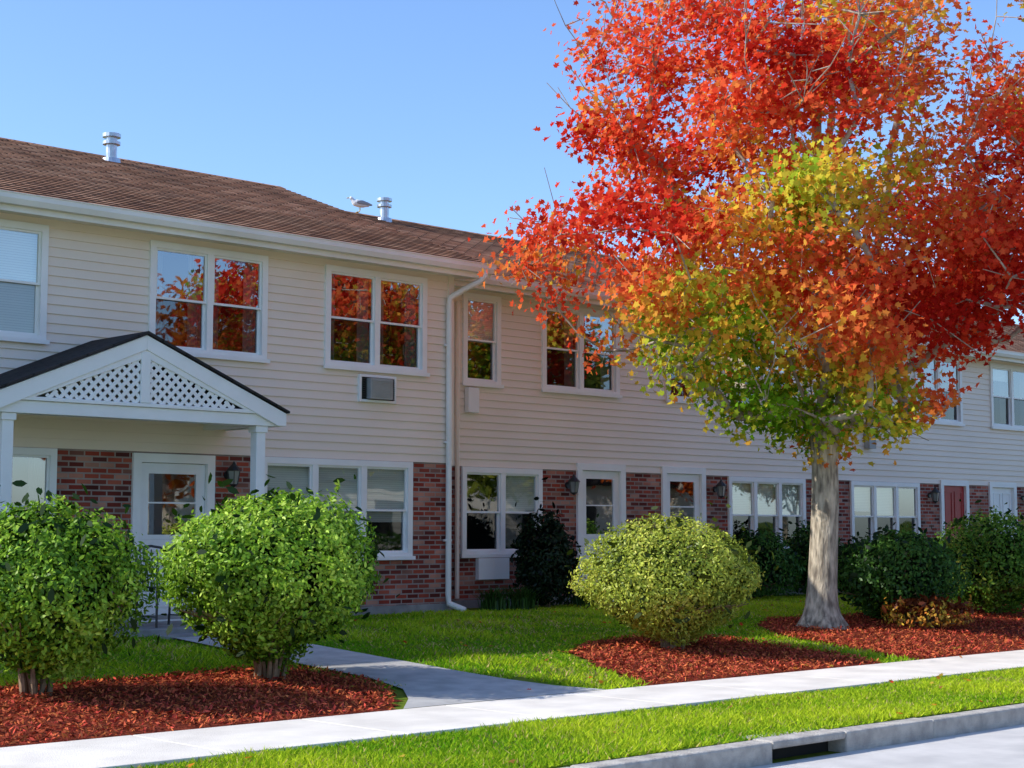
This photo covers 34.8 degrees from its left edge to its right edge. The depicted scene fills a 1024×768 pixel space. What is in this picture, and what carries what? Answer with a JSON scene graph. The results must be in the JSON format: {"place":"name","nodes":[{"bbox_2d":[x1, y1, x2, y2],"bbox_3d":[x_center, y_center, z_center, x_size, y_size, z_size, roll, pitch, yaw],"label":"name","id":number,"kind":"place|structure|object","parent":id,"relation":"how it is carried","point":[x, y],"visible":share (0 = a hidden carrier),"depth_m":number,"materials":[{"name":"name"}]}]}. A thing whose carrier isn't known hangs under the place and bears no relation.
{"place":"outdoors","nodes":[
{"label":"outdoors","id":0,"kind":"place"},
{"bbox_2d":[175,636,603,708],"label":"front path","id":1,"kind":"structure","parent":0,"point":[426,685],"depth_m":15.46,"materials":[{"name":"concrete"}]},
{"bbox_2d":[0,650,1023,767],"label":"sidewalk","id":2,"kind":"structure","parent":0,"point":[147,749],"depth_m":12.94,"materials":[{"name":"concrete"}]},
{"bbox_2d":[0,591,1023,767],"bbox_3d":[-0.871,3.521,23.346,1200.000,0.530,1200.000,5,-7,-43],"label":"ground","id":3,"kind":"structure","parent":0,"point":[401,694],"depth_m":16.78,"materials":[{"name":"green plant"}]},
{"bbox_2d":[0,331,289,639],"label":"entrance portico","id":4,"kind":"structure","parent":3,"relation":"on","point":[232,402],"depth_m":18.72,"materials":[{"name":"white wood"}]},
{"bbox_2d":[135,545,190,627],"bbox_3d":[-4.055,2.333,18.911,0.472,0.937,0.549,5,-7,-43],"label":"metal chair","id":5,"kind":"object","parent":4,"relation":"on","point":[156,610],"visible":0.25,"depth_m":18.99,"materials":[{"name":"black metal"}]},
{"bbox_2d":[0,669,401,747],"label":"mulch bed","id":6,"kind":"object","parent":3,"relation":"on","point":[26,719],"visible":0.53,"depth_m":13.25,"materials":[{"name":"brown wood"}]},
{"bbox_2d":[0,480,166,696],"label":"rounded shrub","id":7,"kind":"object","parent":6,"relation":"on","point":[55,582],"visible":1,"depth_m":13.21,"materials":[{"name":"green plant"}]},
{"bbox_2d":[141,472,399,679],"bbox_3d":[-2.266,1.802,15.187,2.235,1.943,2.303,-1,-5,10],"label":"rounded shrub","id":8,"kind":"object","parent":6,"relation":"on","point":[274,589],"visible":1,"depth_m":14.61,"materials":[{"name":"green plant"}]},
{"bbox_2d":[0,137,496,621],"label":"brick townhouse","id":9,"kind":"structure","parent":3,"relation":"on","point":[94,246],"depth_m":21.74,"materials":[{"name":"beige plastic"}]},
{"bbox_2d":[102,132,120,162],"bbox_3d":[-6.164,-3.602,25.124,0.310,0.520,0.310,5,-7,-43],"label":"roof vent pipe","id":10,"kind":"object","parent":9,"relation":"on","point":[111,143],"visible":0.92,"depth_m":25.05,"materials":[{"name":"metal"}]},
{"bbox_2d":[139,463,204,614],"bbox_3d":[-4.246,1.949,20.328,0.942,1.915,0.042,5,-7,-43],"label":"door leaf","id":11,"kind":"structure","parent":9,"relation":"in","point":[198,470],"depth_m":20.21,"materials":[{"name":"white paint"}]},
{"bbox_2d":[224,461,241,486],"bbox_3d":[-3.564,1.155,20.837,0.210,0.330,0.255,5,-7,-43],"label":"wall lantern","id":12,"kind":"object","parent":9,"relation":"attached to","point":[233,470],"depth_m":20.77,"materials":[{"name":"black metal"}]},
{"bbox_2d":[357,374,396,403],"bbox_3d":[-1.842,0.068,22.637,0.650,0.380,0.150,5,-7,-43],"label":"air conditioner","id":13,"kind":"object","parent":9,"relation":"attached to","point":[376,389],"visible":1,"depth_m":22.55,"materials":[{"name":"grey plastic"}]},
{"bbox_2d":[471,586,517,610],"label":"daylily clump","id":14,"kind":"object","parent":3,"relation":"on","point":[491,601],"visible":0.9,"depth_m":23.73,"materials":[{"name":"green plant"}]},
{"bbox_2d":[501,585,550,609],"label":"daylily clump","id":15,"kind":"object","parent":3,"relation":"on","point":[521,599],"visible":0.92,"depth_m":23.87,"materials":[{"name":"green plant"}]},
{"bbox_2d":[509,477,585,607],"bbox_3d":[0.487,2.392,24.546,1.104,1.990,1.115,-2,-6,21],"label":"foundation shrub","id":16,"kind":"object","parent":3,"relation":"on","point":[543,563],"visible":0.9,"depth_m":24.28,"materials":[{"name":"green plant"}]},
{"bbox_2d":[570,586,596,606],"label":"daylily clump","id":17,"kind":"object","parent":3,"relation":"on","point":[577,600],"visible":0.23,"depth_m":24.80,"materials":[{"name":"green plant"}]},
{"bbox_2d":[167,598,1023,766],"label":"fallen leaves","id":18,"kind":"object","parent":3,"relation":"on","point":[639,635],"visible":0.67,"depth_m":18.33,"materials":[{"name":"orange plant"}]},
{"bbox_2d":[185,211,1023,608],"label":"brick townhouse","id":19,"kind":"structure","parent":3,"relation":"on","point":[533,409],"depth_m":27.60,"materials":[{"name":"plastic"}]},
{"bbox_2d":[346,196,371,212],"bbox_3d":[-2.780,-3.260,29.739,0.485,0.299,0.160,1,-5,-16],"label":"seagull","id":20,"kind":"object","parent":19,"relation":"on","point":[359,203],"visible":1,"depth_m":29.69,"materials":[{"name":"white"}]},
{"bbox_2d":[377,197,391,221],"bbox_3d":[-2.327,-3.142,29.748,0.310,0.500,0.310,5,-7,-43],"label":"roof vent pipe","id":21,"kind":"object","parent":19,"relation":"on","point":[384,205],"visible":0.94,"depth_m":29.67,"materials":[{"name":"metal"}]},
{"bbox_2d":[565,474,579,494],"bbox_3d":[0.969,1.602,25.982,0.210,0.330,0.255,5,-7,-43],"label":"wall lantern","id":22,"kind":"object","parent":19,"relation":"attached to","point":[572,484],"depth_m":25.92,"materials":[{"name":"black metal"}]},
{"bbox_2d":[713,479,726,497],"bbox_3d":[3.632,1.829,28.482,0.210,0.330,0.255,5,-7,-43],"label":"wall lantern","id":23,"kind":"object","parent":19,"relation":"attached to","point":[720,486],"depth_m":28.42,"materials":[{"name":"black metal"}]},
{"bbox_2d":[927,487,939,502],"bbox_3d":[8.566,2.249,33.112,0.210,0.330,0.255,5,-7,-43],"label":"wall lantern","id":24,"kind":"object","parent":19,"relation":"attached to","point":[935,493],"depth_m":33.05,"materials":[{"name":"black metal"}]},
{"bbox_2d":[944,486,963,541],"bbox_3d":[9.136,3.121,33.781,0.842,2.015,0.042,5,-7,-43],"label":"red door leaf","id":25,"kind":"structure","parent":19,"relation":"in","point":[954,508],"depth_m":33.83,"materials":[{"name":"paint"}]},
{"bbox_2d":[561,636,880,685],"bbox_3d":[1.737,3.041,18.268,4.200,0.192,3.200,5,-7,-43],"label":"mulch bed","id":26,"kind":"object","parent":3,"relation":"on","point":[736,674],"visible":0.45,"depth_m":17.88,"materials":[{"name":"brown wood"}]},
{"bbox_2d":[566,496,778,650],"bbox_3d":[1.978,2.219,19.036,2.478,1.808,2.369,5,-7,-43],"label":"rounded shrub","id":27,"kind":"object","parent":26,"relation":"on","point":[671,586],"visible":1,"depth_m":18.49,"materials":[{"name":"green plant"}]},
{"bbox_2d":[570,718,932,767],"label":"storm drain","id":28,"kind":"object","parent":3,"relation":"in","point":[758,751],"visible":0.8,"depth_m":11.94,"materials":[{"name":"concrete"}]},
{"bbox_2d":[707,522,806,599],"bbox_3d":[4.201,3.017,27.803,1.832,1.341,1.767,5,-7,-43],"label":"foundation shrub","id":29,"kind":"object","parent":3,"relation":"on","point":[767,563],"visible":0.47,"depth_m":27.36,"materials":[{"name":"green plant"}]},
{"bbox_2d":[562,703,1023,767],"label":"curb","id":30,"kind":"structure","parent":3,"relation":"on","point":[950,724],"depth_m":13.63,"materials":[{"name":"concrete"}]},
{"bbox_2d":[783,520,843,593],"bbox_3d":[5.370,3.043,29.013,1.299,1.503,1.272,1,-5,-9],"label":"foundation shrub","id":31,"kind":"object","parent":3,"relation":"on","point":[798,532],"visible":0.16,"depth_m":28.80,"materials":[{"name":"green plant"}]},
{"bbox_2d":[840,535,869,585],"bbox_3d":[6.330,3.294,29.711,1.209,1.141,1.258,0,-5,4],"label":"foundation shrub","id":32,"kind":"object","parent":3,"relation":"on","point":[854,537],"depth_m":29.78,"materials":[{"name":"green plant"}]},
{"bbox_2d":[757,607,1023,659],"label":"mulch bed","id":33,"kind":"object","parent":3,"relation":"on","point":[924,635],"visible":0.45,"depth_m":21.81,"materials":[{"name":"brown wood"}]},
{"bbox_2d":[0,602,1023,745],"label":"mulch chips","id":34,"kind":"object","parent":33,"relation":"on","point":[825,638],"visible":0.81,"depth_m":15.16,"materials":[{"name":"red plant"}]},
{"bbox_2d":[468,0,1023,629],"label":"maple tree","id":35,"kind":"object","parent":33,"relation":"on","point":[874,304],"visible":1,"depth_m":20.93,"materials":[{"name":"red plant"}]},
{"bbox_2d":[837,522,984,621],"bbox_3d":[5.739,2.764,23.914,2.413,1.487,2.402,0,-5,4],"label":"rounded shrub","id":36,"kind":"object","parent":33,"relation":"on","point":[890,564],"visible":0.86,"depth_m":23.31,"materials":[{"name":"green plant"}]},
{"bbox_2d":[881,587,976,628],"bbox_3d":[5.867,3.175,22.980,1.334,0.600,1.579,-1,-5,10],"label":"autumn shrub","id":37,"kind":"object","parent":33,"relation":"on","point":[934,605],"visible":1,"depth_m":22.67,"materials":[{"name":"orange plant"}]},
{"bbox_2d":[933,499,1023,615],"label":"rounded shrub","id":38,"kind":"object","parent":33,"relation":"on","point":[998,554],"visible":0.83,"depth_m":25.27,"materials":[{"name":"green plant"}]},
{"bbox_2d":[0,0,1023,323],"label":"sky","id":39,"kind":"structure","parent":0,"point":[433,108],"materials":[{"name":"blue"}]},
{"bbox_2d":[748,724,1023,767],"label":"road","id":40,"kind":"structure","parent":0,"point":[1002,747],"depth_m":12.13,"materials":[{"name":"grey asphalt"}]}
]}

